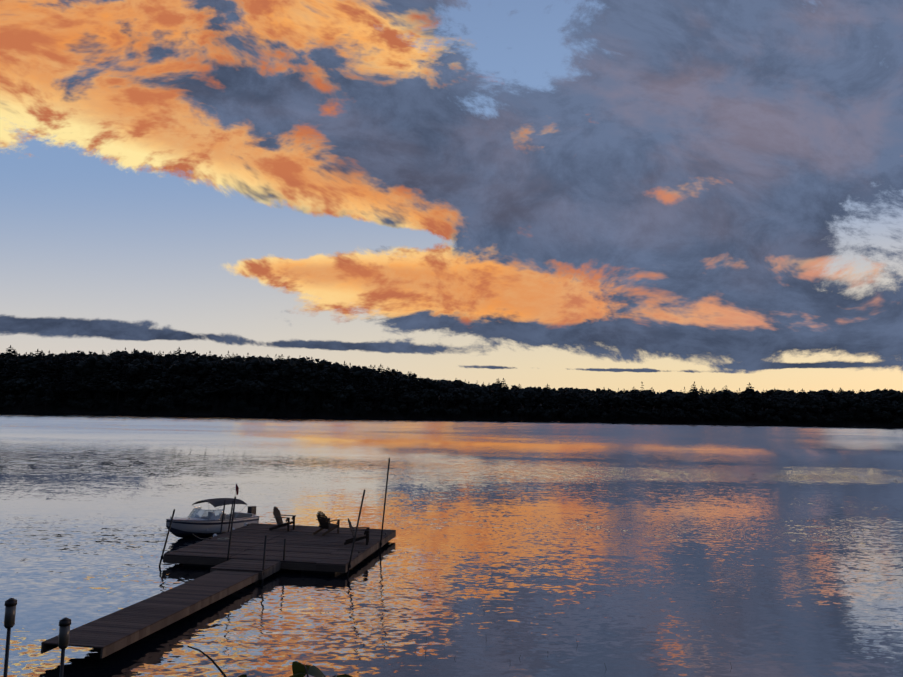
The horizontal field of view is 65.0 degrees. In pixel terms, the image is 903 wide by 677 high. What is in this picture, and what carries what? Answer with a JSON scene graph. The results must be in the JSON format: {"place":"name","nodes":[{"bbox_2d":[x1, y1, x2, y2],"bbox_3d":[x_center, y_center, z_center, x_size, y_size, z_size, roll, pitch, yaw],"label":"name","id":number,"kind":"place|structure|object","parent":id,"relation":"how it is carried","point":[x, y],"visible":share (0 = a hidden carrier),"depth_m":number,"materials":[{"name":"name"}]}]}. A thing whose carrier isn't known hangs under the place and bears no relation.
{"place":"outdoors","nodes":[
{"label":"outdoors","id":0,"kind":"place"},
{"bbox_2d":[0,412,902,676],"bbox_3d":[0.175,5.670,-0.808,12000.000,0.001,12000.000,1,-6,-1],"label":"lake water","id":1,"kind":"structure","parent":0,"point":[618,549],"depth_m":30.54,"materials":[{"name":"blue liquid"}]},
{"bbox_2d":[41,570,258,657],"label":"dock walkway","id":2,"kind":"structure","parent":1,"relation":"on","point":[111,633],"depth_m":18.10,"materials":[{"name":"brown wood"}]},
{"bbox_2d":[159,509,174,565],"bbox_3d":[-10.357,7.751,25.400,0.710,3.201,0.110,2,-6,-5],"label":"dock pole","id":3,"kind":"object","parent":1,"relation":"in","point":[161,559],"visible":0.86,"depth_m":25.46,"materials":[{"name":"black metal"}]},
{"bbox_2d":[166,484,259,537],"bbox_3d":[-10.869,7.859,32.362,1.788,2.504,4.980,-4,-9,31],"label":"motor boat","id":4,"kind":"object","parent":1,"relation":"on","point":[198,525],"visible":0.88,"depth_m":31.70,"materials":[{"name":"grey plastic"}]},
{"bbox_2d":[220,500,225,533],"bbox_3d":[-9.677,8.296,29.662,0.307,2.995,0.111,2,-6,-7],"label":"dock pole","id":5,"kind":"object","parent":1,"relation":"in","point":[222,517],"visible":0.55,"depth_m":29.75,"materials":[{"name":"black metal"}]},
{"bbox_2d":[226,497,235,560],"bbox_3d":[-7.829,7.470,24.917,0.338,3.744,0.123,3,-6,-21],"label":"dock pole","id":6,"kind":"object","parent":1,"relation":"in","point":[231,529],"visible":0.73,"depth_m":25.00,"materials":[{"name":"black metal"}]},
{"bbox_2d":[228,501,233,531],"bbox_3d":[-9.574,8.418,30.343,0.361,2.896,0.110,2,-6,-5],"label":"dock pole","id":7,"kind":"object","parent":1,"relation":"in","point":[230,516],"visible":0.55,"depth_m":30.41,"materials":[{"name":"black metal"}]},
{"bbox_2d":[163,523,395,579],"bbox_3d":[-6.514,8.367,27.563,6.780,0.718,8.800,0,-6,9],"label":"floating dock","id":8,"kind":"object","parent":1,"relation":"on","point":[307,550],"visible":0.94,"depth_m":26.42,"materials":[{"name":"brown wood"}]},
{"bbox_2d":[261,535,266,582],"bbox_3d":[-6.181,7.739,23.226,0.161,2.522,0.090,0,-6,9],"label":"dock pole","id":9,"kind":"object","parent":8,"relation":"on","point":[264,557],"visible":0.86,"depth_m":23.25,"materials":[{"name":"black metal"}]},
{"bbox_2d":[269,507,295,530],"bbox_3d":[-7.384,7.851,30.915,0.954,1.000,0.780,0,-6,11],"label":"adirondack chair","id":10,"kind":"object","parent":8,"relation":"on","point":[277,516],"visible":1,"depth_m":30.81,"materials":[{"name":"brown wood"}]},
{"bbox_2d":[283,538,285,559],"bbox_3d":[-5.842,7.457,24.748,0.101,0.921,0.090,0,-6,9],"label":"dock pole","id":11,"kind":"object","parent":8,"relation":"on","point":[284,549],"visible":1,"depth_m":24.73,"materials":[{"name":"black metal"}]},
{"bbox_2d":[193,520,386,552],"bbox_3d":[-6.553,8.344,29.352,7.241,0.712,5.416,0,-6,9],"label":"dock hardware","id":12,"kind":"object","parent":8,"relation":"on","point":[245,524],"visible":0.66,"depth_m":28.56,"materials":[{"name":"grey metal"}]},
{"bbox_2d":[314,511,340,535],"bbox_3d":[-5.309,7.806,30.112,0.780,1.000,0.954,-3,-7,37],"label":"adirondack chair","id":13,"kind":"object","parent":8,"relation":"on","point":[324,521],"visible":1,"depth_m":30.00,"materials":[{"name":"brown wood"}]},
{"bbox_2d":[346,490,364,574],"bbox_3d":[-3.440,7.340,24.613,0.819,4.101,0.123,3,-6,-21],"label":"dock pole","id":14,"kind":"object","parent":8,"relation":"on","point":[349,565],"visible":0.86,"depth_m":24.69,"materials":[{"name":"black metal"}]},
{"bbox_2d":[344,518,369,544],"bbox_3d":[-3.745,7.625,28.065,0.954,1.000,0.780,1,-6,-3],"label":"adirondack chair","id":15,"kind":"object","parent":8,"relation":"on","point":[360,537],"visible":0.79,"depth_m":27.79,"materials":[{"name":"brown wood"}]},
{"bbox_2d":[379,458,389,551],"bbox_3d":[-2.769,7.347,28.774,0.460,4.945,0.122,3,-6,-19],"label":"dock pole","id":16,"kind":"object","parent":8,"relation":"on","point":[384,505],"visible":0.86,"depth_m":28.84,"materials":[{"name":"black metal"}]},
{"bbox_2d":[0,375,902,426],"bbox_3d":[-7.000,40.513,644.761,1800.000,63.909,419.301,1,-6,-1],"label":"shore terrain","id":17,"kind":"structure","parent":0,"point":[856,422],"depth_m":452.63,"materials":[{"name":"black plant"}]},
{"bbox_2d":[0,353,15,368],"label":"tree","id":18,"kind":"object","parent":17,"relation":"on","point":[4,359],"visible":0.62,"depth_m":463.56,"materials":[{"name":"green plant"}]},
{"bbox_2d":[4,345,15,357],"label":"tree","id":19,"kind":"object","parent":17,"relation":"on","point":[11,351],"visible":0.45,"depth_m":473.58,"materials":[{"name":"green plant"}]},
{"bbox_2d":[27,356,42,390],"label":"tree","id":20,"kind":"object","parent":17,"relation":"on","point":[37,375],"visible":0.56,"depth_m":457.58,"materials":[{"name":"green plant"}]},
{"bbox_2d":[26,349,45,372],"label":"tree","id":21,"kind":"object","parent":17,"relation":"on","point":[30,368],"visible":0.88,"depth_m":460.29,"materials":[{"name":"green plant"}]},
{"bbox_2d":[34,350,55,388],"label":"tree","id":22,"kind":"object","parent":17,"relation":"on","point":[47,371],"visible":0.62,"depth_m":456.21,"materials":[{"name":"green plant"}]},
{"bbox_2d":[56,353,69,385],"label":"tree","id":23,"kind":"object","parent":17,"relation":"on","point":[66,362],"visible":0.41,"depth_m":458.94,"materials":[{"name":"green plant"}]},
{"bbox_2d":[49,353,77,381],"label":"tree","id":24,"kind":"object","parent":17,"relation":"on","point":[61,354],"visible":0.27,"depth_m":476.04,"materials":[{"name":"green plant"}]},
{"bbox_2d":[59,350,71,364],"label":"tree","id":25,"kind":"object","parent":17,"relation":"on","point":[62,360],"visible":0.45,"depth_m":471.16,"materials":[{"name":"green plant"}]},
{"bbox_2d":[71,353,83,363],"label":"tree","id":26,"kind":"object","parent":17,"relation":"on","point":[80,359],"visible":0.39,"depth_m":467.46,"materials":[{"name":"green plant"}]},
{"bbox_2d":[72,351,85,357],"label":"tree","id":27,"kind":"object","parent":17,"relation":"on","point":[82,353],"visible":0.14,"depth_m":497.51,"materials":[{"name":"brown plant"}]},
{"bbox_2d":[79,352,97,360],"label":"tree","id":28,"kind":"object","parent":17,"relation":"on","point":[87,355],"visible":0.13,"depth_m":479.81,"materials":[{"name":"green plant"}]},
{"bbox_2d":[84,354,120,373],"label":"tree","id":29,"kind":"object","parent":17,"relation":"on","point":[102,362],"visible":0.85,"depth_m":455.54,"materials":[{"name":"green plant"}]},
{"bbox_2d":[113,352,132,360],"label":"tree","id":30,"kind":"object","parent":17,"relation":"on","point":[129,356],"visible":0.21,"depth_m":477.23,"materials":[{"name":"brown plant"}]},
{"bbox_2d":[123,358,153,376],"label":"tree","id":31,"kind":"object","parent":17,"relation":"on","point":[135,366],"visible":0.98,"depth_m":455.60,"materials":[{"name":"brown plant"}]},
{"bbox_2d":[134,359,152,379],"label":"tree","id":32,"kind":"object","parent":17,"relation":"on","point":[147,374],"visible":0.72,"depth_m":459.15,"materials":[{"name":"brown plant"}]},
{"bbox_2d":[131,350,157,361],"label":"tree","id":33,"kind":"object","parent":17,"relation":"on","point":[136,354],"visible":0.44,"depth_m":475.64,"materials":[{"name":"brown plant"}]},
{"bbox_2d":[155,355,163,364],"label":"tree","id":34,"kind":"object","parent":17,"relation":"on","point":[161,362],"visible":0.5,"depth_m":472.75,"materials":[{"name":"brown plant"}]},
{"bbox_2d":[160,354,170,391],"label":"tree","id":35,"kind":"object","parent":17,"relation":"on","point":[165,361],"visible":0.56,"depth_m":461.88,"materials":[{"name":"brown plant"}]},
{"bbox_2d":[162,360,190,377],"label":"tree","id":36,"kind":"object","parent":17,"relation":"on","point":[176,365],"visible":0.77,"depth_m":458.32,"materials":[{"name":"brown plant"}]},
{"bbox_2d":[172,347,181,361],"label":"tree","id":37,"kind":"object","parent":17,"relation":"on","point":[176,356],"visible":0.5,"depth_m":479.27,"materials":[{"name":"brown plant"}]},
{"bbox_2d":[184,351,198,356],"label":"tree","id":38,"kind":"object","parent":17,"relation":"on","point":[192,354],"visible":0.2,"depth_m":532.66,"materials":[{"name":"brown plant"}]},
{"bbox_2d":[188,351,199,389],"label":"tree","id":39,"kind":"object","parent":17,"relation":"on","point":[192,376],"visible":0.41,"depth_m":459.05,"materials":[{"name":"brown plant"}]},
{"bbox_2d":[186,355,216,383],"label":"tree","id":40,"kind":"object","parent":17,"relation":"on","point":[199,362],"visible":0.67,"depth_m":457.38,"materials":[{"name":"brown plant"}]},
{"bbox_2d":[214,356,228,398],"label":"tree","id":41,"kind":"object","parent":17,"relation":"on","point":[221,367],"visible":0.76,"depth_m":455.06,"materials":[{"name":"brown plant"}]},
{"bbox_2d":[225,356,252,395],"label":"tree","id":42,"kind":"object","parent":17,"relation":"on","point":[233,365],"visible":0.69,"depth_m":453.17,"materials":[{"name":"brown plant"}]},
{"bbox_2d":[251,357,276,373],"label":"tree","id":43,"kind":"object","parent":17,"relation":"on","point":[266,365],"visible":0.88,"depth_m":456.60,"materials":[{"name":"brown plant"}]},
{"bbox_2d":[273,354,284,383],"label":"tree","id":44,"kind":"object","parent":17,"relation":"on","point":[278,364],"visible":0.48,"depth_m":455.90,"materials":[{"name":"brown plant"}]},
{"bbox_2d":[277,359,301,397],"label":"tree","id":45,"kind":"object","parent":17,"relation":"on","point":[293,364],"visible":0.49,"depth_m":448.09,"materials":[{"name":"brown plant"}]},
{"bbox_2d":[277,358,305,394],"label":"tree","id":46,"kind":"object","parent":17,"relation":"on","point":[302,363],"visible":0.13,"depth_m":454.32,"materials":[{"name":"brown plant"}]},
{"bbox_2d":[297,358,313,368],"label":"tree","id":47,"kind":"object","parent":17,"relation":"on","point":[310,363],"visible":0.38,"depth_m":454.58,"materials":[{"name":"brown plant"}]},
{"bbox_2d":[313,359,327,368],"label":"tree","id":48,"kind":"object","parent":17,"relation":"on","point":[321,364],"visible":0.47,"depth_m":463.45,"materials":[{"name":"brown plant"}]},
{"bbox_2d":[323,362,348,393],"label":"tree","id":49,"kind":"object","parent":17,"relation":"on","point":[337,367],"visible":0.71,"depth_m":458.29,"materials":[{"name":"brown plant"}]},
{"bbox_2d":[343,363,355,403],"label":"tree","id":50,"kind":"object","parent":17,"relation":"on","point":[351,398],"visible":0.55,"depth_m":454.88,"materials":[{"name":"brown plant"}]},
{"bbox_2d":[344,365,355,377],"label":"tree","id":51,"kind":"object","parent":17,"relation":"on","point":[347,371],"visible":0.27,"depth_m":468.17,"materials":[{"name":"green plant"}]},
{"bbox_2d":[349,365,370,396],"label":"tree","id":52,"kind":"object","parent":17,"relation":"on","point":[356,372],"visible":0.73,"depth_m":459.56,"materials":[{"name":"brown plant"}]},
{"bbox_2d":[364,365,378,384],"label":"tree","id":53,"kind":"object","parent":17,"relation":"on","point":[373,373],"visible":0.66,"depth_m":458.33,"materials":[{"name":"brown plant"}]},
{"bbox_2d":[374,364,388,386],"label":"tree","id":54,"kind":"object","parent":17,"relation":"on","point":[381,377],"visible":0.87,"depth_m":461.03,"materials":[{"name":"green plant"}]},
{"bbox_2d":[385,368,394,386],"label":"tree","id":55,"kind":"object","parent":17,"relation":"on","point":[390,378],"visible":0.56,"depth_m":467.64,"materials":[{"name":"green plant"}]},
{"bbox_2d":[384,369,402,390],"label":"tree","id":56,"kind":"object","parent":17,"relation":"on","point":[395,374],"visible":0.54,"depth_m":470.25,"materials":[{"name":"green plant"}]},
{"bbox_2d":[392,374,417,389],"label":"tree","id":57,"kind":"object","parent":17,"relation":"on","point":[404,379],"visible":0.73,"depth_m":459.43,"materials":[{"name":"green plant"}]},
{"bbox_2d":[408,373,422,408],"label":"tree","id":58,"kind":"object","parent":17,"relation":"on","point":[418,389],"visible":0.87,"depth_m":456.70,"materials":[{"name":"green plant"}]},
{"bbox_2d":[412,378,426,388],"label":"tree","id":59,"kind":"object","parent":17,"relation":"on","point":[422,381],"visible":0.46,"depth_m":462.19,"materials":[{"name":"green plant"}]},
{"bbox_2d":[423,378,434,405],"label":"tree","id":60,"kind":"object","parent":17,"relation":"on","point":[429,385],"visible":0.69,"depth_m":463.71,"materials":[{"name":"green plant"}]},
{"bbox_2d":[433,380,449,403],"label":"tree","id":61,"kind":"object","parent":17,"relation":"on","point":[437,383],"visible":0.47,"depth_m":464.50,"materials":[{"name":"green plant"}]},
{"bbox_2d":[443,380,452,387],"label":"tree","id":62,"kind":"object","parent":17,"relation":"on","point":[451,385],"visible":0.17,"depth_m":469.55,"materials":[{"name":"brown plant"}]},
{"bbox_2d":[452,380,468,388],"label":"tree","id":63,"kind":"object","parent":17,"relation":"on","point":[459,384],"visible":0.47,"depth_m":469.68,"materials":[{"name":"brown plant"}]},
{"bbox_2d":[468,385,485,396],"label":"tree","id":64,"kind":"object","parent":17,"relation":"on","point":[472,387],"visible":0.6,"depth_m":467.68,"materials":[{"name":"brown plant"}]},
{"bbox_2d":[477,386,496,395],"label":"tree","id":65,"kind":"object","parent":17,"relation":"on","point":[491,391],"visible":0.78,"depth_m":465.80,"materials":[{"name":"brown plant"}]},
{"bbox_2d":[496,378,509,399],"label":"conifer tree","id":66,"kind":"object","parent":17,"relation":"on","point":[503,387],"visible":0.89,"depth_m":461.66,"materials":[{"name":"brown plant"}]},
{"bbox_2d":[514,390,524,401],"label":"tree","id":67,"kind":"object","parent":17,"relation":"on","point":[521,392],"visible":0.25,"depth_m":464.01,"materials":[{"name":"brown plant"}]},
{"bbox_2d":[521,386,535,394],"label":"tree","id":68,"kind":"object","parent":17,"relation":"on","point":[530,389],"visible":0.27,"depth_m":468.01,"materials":[{"name":"brown plant"}]},
{"bbox_2d":[522,387,535,416],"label":"conifer tree","id":69,"kind":"object","parent":17,"relation":"on","point":[528,395],"visible":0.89,"depth_m":458.71,"materials":[{"name":"brown plant"}]},
{"bbox_2d":[532,387,551,406],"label":"tree","id":70,"kind":"object","parent":17,"relation":"on","point":[539,392],"visible":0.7,"depth_m":464.23,"materials":[{"name":"brown plant"}]},
{"bbox_2d":[540,384,554,402],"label":"conifer tree","id":71,"kind":"object","parent":17,"relation":"on","point":[549,394],"visible":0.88,"depth_m":460.32,"materials":[{"name":"brown plant"}]},
{"bbox_2d":[550,388,560,392],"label":"tree","id":72,"kind":"object","parent":17,"relation":"on","point":[553,390],"visible":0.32,"depth_m":481.48,"materials":[{"name":"brown plant"}]},
{"bbox_2d":[559,387,571,411],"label":"tree","id":73,"kind":"object","parent":17,"relation":"on","point":[564,390],"visible":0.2,"depth_m":470.26,"materials":[{"name":"brown plant"}]},
{"bbox_2d":[566,388,581,406],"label":"conifer tree","id":74,"kind":"object","parent":17,"relation":"on","point":[574,402],"visible":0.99,"depth_m":454.87,"materials":[{"name":"brown plant"}]},
{"bbox_2d":[578,390,590,395],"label":"tree","id":75,"kind":"object","parent":17,"relation":"on","point":[582,392],"visible":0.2,"depth_m":473.55,"materials":[{"name":"brown plant"}]},
{"bbox_2d":[594,393,603,402],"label":"tree","id":76,"kind":"object","parent":17,"relation":"on","point":[597,396],"visible":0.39,"depth_m":466.53,"materials":[{"name":"brown plant"}]},
{"bbox_2d":[597,389,610,394],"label":"tree","id":77,"kind":"object","parent":17,"relation":"on","point":[604,391],"visible":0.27,"depth_m":476.74,"materials":[{"name":"brown plant"}]},
{"bbox_2d":[602,391,623,411],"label":"tree","id":78,"kind":"object","parent":17,"relation":"on","point":[613,396],"visible":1,"depth_m":454.92,"materials":[{"name":"brown plant"}]},
{"bbox_2d":[628,388,641,404],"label":"conifer tree","id":79,"kind":"object","parent":17,"relation":"on","point":[633,395],"visible":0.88,"depth_m":458.83,"materials":[{"name":"brown plant"}]},
{"bbox_2d":[632,382,651,417],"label":"conifer tree","id":80,"kind":"object","parent":17,"relation":"on","point":[645,407],"visible":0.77,"depth_m":460.33,"materials":[{"name":"brown plant"}]},
{"bbox_2d":[643,387,657,417],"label":"conifer tree","id":81,"kind":"object","parent":17,"relation":"on","point":[652,391],"visible":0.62,"depth_m":461.16,"materials":[{"name":"brown plant"}]},
{"bbox_2d":[652,393,673,419],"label":"tree","id":82,"kind":"object","parent":17,"relation":"on","point":[663,399],"visible":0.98,"depth_m":453.19,"materials":[{"name":"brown plant"}]},
{"bbox_2d":[670,391,685,418],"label":"tree","id":83,"kind":"object","parent":17,"relation":"on","point":[676,394],"visible":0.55,"depth_m":459.52,"materials":[{"name":"brown plant"}]},
{"bbox_2d":[686,384,703,411],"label":"conifer tree","id":84,"kind":"object","parent":17,"relation":"on","point":[696,400],"visible":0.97,"depth_m":460.15,"materials":[{"name":"brown plant"}]},
{"bbox_2d":[710,388,721,405],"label":"conifer tree","id":85,"kind":"object","parent":17,"relation":"on","point":[713,396],"visible":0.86,"depth_m":464.49,"materials":[{"name":"brown plant"}]},
{"bbox_2d":[712,391,728,418],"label":"conifer tree","id":86,"kind":"object","parent":17,"relation":"on","point":[720,415],"visible":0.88,"depth_m":460.06,"materials":[{"name":"brown plant"}]},
{"bbox_2d":[721,385,732,416],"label":"conifer tree","id":87,"kind":"object","parent":17,"relation":"on","point":[728,401],"visible":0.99,"depth_m":464.56,"materials":[{"name":"brown plant"}]},
{"bbox_2d":[719,391,738,416],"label":"tree","id":88,"kind":"object","parent":17,"relation":"on","point":[734,395],"visible":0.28,"depth_m":469.29,"materials":[{"name":"brown plant"}]},
{"bbox_2d":[740,382,759,406],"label":"conifer tree","id":89,"kind":"object","parent":17,"relation":"on","point":[748,390],"visible":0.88,"depth_m":469.25,"materials":[{"name":"brown plant"}]},
{"bbox_2d":[739,391,761,404],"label":"tree","id":90,"kind":"object","parent":17,"relation":"on","point":[758,397],"visible":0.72,"depth_m":467.41,"materials":[{"name":"brown plant"}]},
{"bbox_2d":[746,390,758,417],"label":"conifer tree","id":91,"kind":"object","parent":17,"relation":"on","point":[757,411],"visible":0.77,"depth_m":464.89,"materials":[{"name":"brown plant"}]},
{"bbox_2d":[767,389,778,395],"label":"tree","id":92,"kind":"object","parent":17,"relation":"on","point":[769,392],"visible":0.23,"depth_m":492.23,"materials":[{"name":"brown plant"}]},
{"bbox_2d":[773,390,786,411],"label":"tree","id":93,"kind":"object","parent":17,"relation":"on","point":[780,392],"visible":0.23,"depth_m":485.98,"materials":[{"name":"brown plant"}]},
{"bbox_2d":[797,388,809,420],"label":"conifer tree","id":94,"kind":"object","parent":17,"relation":"on","point":[804,403],"visible":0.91,"depth_m":463.65,"materials":[{"name":"brown plant"}]},
{"bbox_2d":[813,390,830,413],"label":"tree","id":95,"kind":"object","parent":17,"relation":"on","point":[821,392],"visible":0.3,"depth_m":473.81,"materials":[{"name":"brown plant"}]},
{"bbox_2d":[823,389,834,396],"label":"tree","id":96,"kind":"object","parent":17,"relation":"on","point":[831,393],"visible":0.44,"depth_m":476.05,"materials":[{"name":"brown plant"}]},
{"bbox_2d":[830,393,845,405],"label":"tree","id":97,"kind":"object","parent":17,"relation":"on","point":[833,397],"visible":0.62,"depth_m":467.35,"materials":[{"name":"brown plant"}]},
{"bbox_2d":[831,391,844,418],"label":"conifer tree","id":98,"kind":"object","parent":17,"relation":"on","point":[837,409],"visible":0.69,"depth_m":461.97,"materials":[{"name":"brown plant"}]},
{"bbox_2d":[840,391,854,412],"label":"tree","id":99,"kind":"object","parent":17,"relation":"on","point":[847,393],"visible":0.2,"depth_m":470.79,"materials":[{"name":"brown plant"}]},
{"bbox_2d":[857,389,865,400],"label":"conifer tree","id":100,"kind":"object","parent":17,"relation":"on","point":[862,397],"visible":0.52,"depth_m":464.24,"materials":[{"name":"brown plant"}]},
{"bbox_2d":[864,392,878,399],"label":"tree","id":101,"kind":"object","parent":17,"relation":"on","point":[867,396],"visible":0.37,"depth_m":467.37,"materials":[{"name":"brown plant"}]},
{"bbox_2d":[884,389,901,418],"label":"tree","id":102,"kind":"object","parent":17,"relation":"on","point":[891,395],"visible":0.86,"depth_m":461.49,"materials":[{"name":"brown plant"}]},
{"bbox_2d":[0,0,902,393],"label":"sky","id":103,"kind":"structure","parent":0,"point":[663,195],"materials":[{"name":"blue"}]},
{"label":"bank ground","id":104,"kind":"structure","parent":0,"visible":0},
{"bbox_2d":[3,598,16,676],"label":"torch","id":105,"kind":"object","parent":104,"relation":"on","point":[10,604],"visible":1,"depth_m":4.82,"materials":[{"name":"black paint"}]},
{"bbox_2d":[58,617,70,676],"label":"torch","id":106,"kind":"object","parent":104,"relation":"on","point":[64,631],"visible":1,"depth_m":4.70,"materials":[{"name":"black paint"}]},
{"bbox_2d":[187,646,351,676],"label":"shrub","id":107,"kind":"object","parent":104,"relation":"on","point":[299,669],"visible":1,"depth_m":2.47,"materials":[{"name":"green plant"}]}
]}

